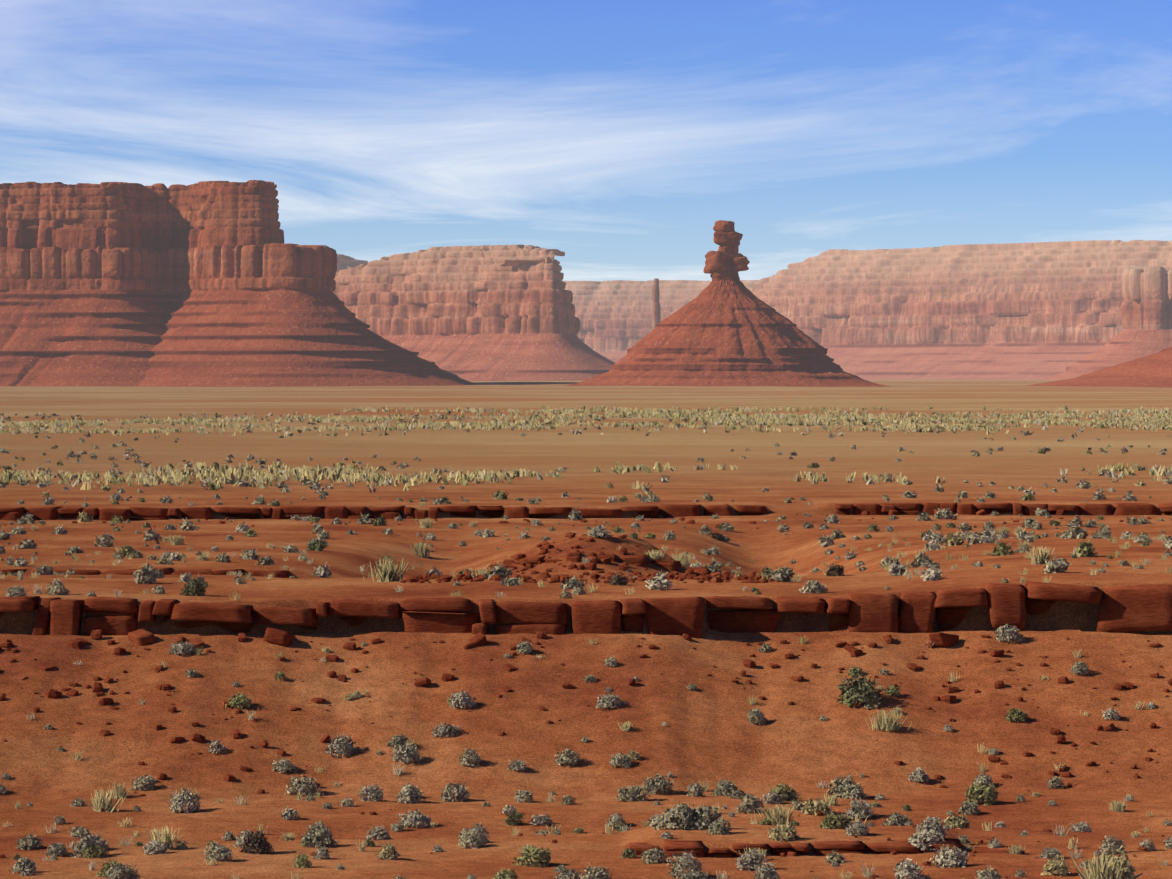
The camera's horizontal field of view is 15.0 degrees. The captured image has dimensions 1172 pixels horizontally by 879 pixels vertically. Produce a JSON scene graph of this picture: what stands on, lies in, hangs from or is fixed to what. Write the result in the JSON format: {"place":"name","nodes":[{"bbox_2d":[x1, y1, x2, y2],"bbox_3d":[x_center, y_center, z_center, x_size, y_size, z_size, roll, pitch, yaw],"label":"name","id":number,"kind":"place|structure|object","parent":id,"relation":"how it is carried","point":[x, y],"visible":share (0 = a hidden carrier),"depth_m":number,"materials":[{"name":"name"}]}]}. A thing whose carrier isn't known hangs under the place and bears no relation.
{"place":"outdoors","nodes":[
{"label":"outdoors","id":0,"kind":"place"},
{"bbox_2d":[0,379,1171,878],"bbox_3d":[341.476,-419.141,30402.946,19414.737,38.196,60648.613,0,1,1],"label":"ground","id":1,"kind":"structure","parent":0,"point":[710,733],"depth_m":128.35,"materials":[{"name":"soil"}]},
{"bbox_2d":[0,568,288,577],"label":"thin ledge","id":2,"kind":"object","parent":1,"relation":"on","point":[261,573],"visible":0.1,"depth_m":169.19,"materials":[{"name":"brown stone"}]},
{"bbox_2d":[0,243,474,386],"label":"mesa","id":3,"kind":"structure","parent":1,"relation":"on","point":[274,315],"depth_m":3154.88,"materials":[{"name":"brown stone"}]},
{"bbox_2d":[0,180,283,256],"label":"mesa","id":4,"kind":"structure","parent":3,"relation":"on","point":[160,218],"depth_m":3218.85,"materials":[{"name":"brown stone"}]},
{"bbox_2d":[337,254,367,269],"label":"distant mesa","id":5,"kind":"structure","parent":1,"relation":"on","point":[345,262],"depth_m":7637.33,"materials":[{"name":"grey stone"}]},
{"bbox_2d":[333,244,614,380],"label":"mesa","id":6,"kind":"structure","parent":1,"relation":"on","point":[490,313],"depth_m":5026.38,"materials":[{"name":"brown stone"}]},
{"bbox_2d":[0,581,1171,646],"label":"ledge","id":7,"kind":"object","parent":1,"relation":"on","point":[1147,607],"visible":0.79,"depth_m":130.25,"materials":[{"name":"brown stone"}]},
{"bbox_2d":[0,404,1171,491],"bbox_3d":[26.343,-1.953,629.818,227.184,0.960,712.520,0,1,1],"label":"grass belt","id":8,"kind":"object","parent":1,"relation":"on","point":[337,473],"visible":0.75,"depth_m":615.69,"materials":[{"name":"plant"}]},
{"bbox_2d":[0,490,1171,591],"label":"shrubs","id":9,"kind":"object","parent":1,"relation":"on","point":[148,575],"visible":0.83,"depth_m":195.26,"materials":[{"name":"green plant"}]},
{"bbox_2d":[0,514,1171,878],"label":"loose rocks","id":10,"kind":"object","parent":1,"relation":"on","point":[350,644],"visible":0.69,"depth_m":128.09,"materials":[{"name":"brown stone"}]},
{"bbox_2d":[0,503,1171,520],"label":"ledge","id":11,"kind":"object","parent":1,"relation":"on","point":[330,512],"visible":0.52,"depth_m":243.32,"materials":[{"name":"brown stone"}]},
{"bbox_2d":[0,577,1171,878],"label":"shrubs","id":12,"kind":"object","parent":1,"relation":"on","point":[516,817],"visible":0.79,"depth_m":113.54,"materials":[{"name":"green plant"}]},
{"bbox_2d":[0,528,1171,878],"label":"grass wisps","id":13,"kind":"object","parent":1,"relation":"on","point":[704,788],"depth_m":127.36,"materials":[{"name":"plant"}]},
{"bbox_2d":[0,435,1171,496],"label":"shrubs","id":14,"kind":"object","parent":1,"relation":"on","point":[938,488],"visible":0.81,"depth_m":321.27,"materials":[{"name":"green plant"}]},
{"bbox_2d":[0,408,1171,437],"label":"shrubs","id":15,"kind":"object","parent":1,"relation":"on","point":[1025,432],"visible":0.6,"depth_m":670.83,"materials":[{"name":"green plant"}]},
{"bbox_2d":[5,578,1171,878],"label":"shrubs","id":16,"kind":"object","parent":1,"relation":"on","point":[853,692],"visible":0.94,"depth_m":109.72,"materials":[{"name":"green plant"}]},
{"bbox_2d":[27,492,1168,878],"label":"grass","id":17,"kind":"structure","parent":1,"relation":"on","point":[385,570],"depth_m":116.41,"materials":[{"name":"plant"}]},
{"bbox_2d":[487,552,709,574],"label":"rock ledge","id":18,"kind":"object","parent":1,"relation":"on","point":[640,560],"visible":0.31,"depth_m":148.89,"materials":[{"name":"brown stone"}]},
{"bbox_2d":[652,278,660,328],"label":"spire","id":19,"kind":"structure","parent":1,"relation":"on","point":[656,313],"depth_m":6592.37,"materials":[{"name":"brown stone"}]},
{"bbox_2d":[563,280,759,362],"bbox_3d":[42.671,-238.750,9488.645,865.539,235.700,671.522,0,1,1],"label":"mesa","id":20,"kind":"structure","parent":1,"relation":"on","point":[614,317],"depth_m":9554.04,"materials":[{"name":"brown stone"}]},
{"bbox_2d":[566,279,886,386],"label":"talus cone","id":21,"kind":"object","parent":1,"relation":"on","point":[723,332],"visible":0.96,"depth_m":2946.66,"materials":[{"name":"brown stone"}]},
{"bbox_2d":[703,220,749,280],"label":"balanced rock","id":22,"kind":"object","parent":21,"relation":"on","point":[726,261],"visible":0.98,"depth_m":2989.86,"materials":[{"name":"brown stone"}]},
{"bbox_2d":[625,838,1023,857],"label":"ledge","id":23,"kind":"object","parent":1,"relation":"on","point":[781,849],"visible":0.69,"depth_m":102.78,"materials":[{"name":"red stone"}]},
{"bbox_2d":[751,240,1171,379],"bbox_3d":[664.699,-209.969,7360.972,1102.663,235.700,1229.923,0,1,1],"label":"mesa","id":24,"kind":"structure","parent":1,"relation":"on","point":[1026,311],"depth_m":7404.96,"materials":[{"name":"brown stone"}]},
{"bbox_2d":[1026,346,1171,387],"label":"apron","id":25,"kind":"object","parent":1,"relation":"on","point":[1153,370],"visible":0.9,"depth_m":2961.80,"materials":[{"name":"brown stone"}]},
{"bbox_2d":[1042,265,1171,379],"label":"butte","id":26,"kind":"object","parent":1,"relation":"on","point":[1146,310],"visible":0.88,"depth_m":6018.65,"materials":[{"name":"stone"}]},
{"bbox_2d":[0,0,1171,281],"label":"sky","id":27,"kind":"structure","parent":0,"point":[613,136],"materials":[{"name":"blue"}]}
]}

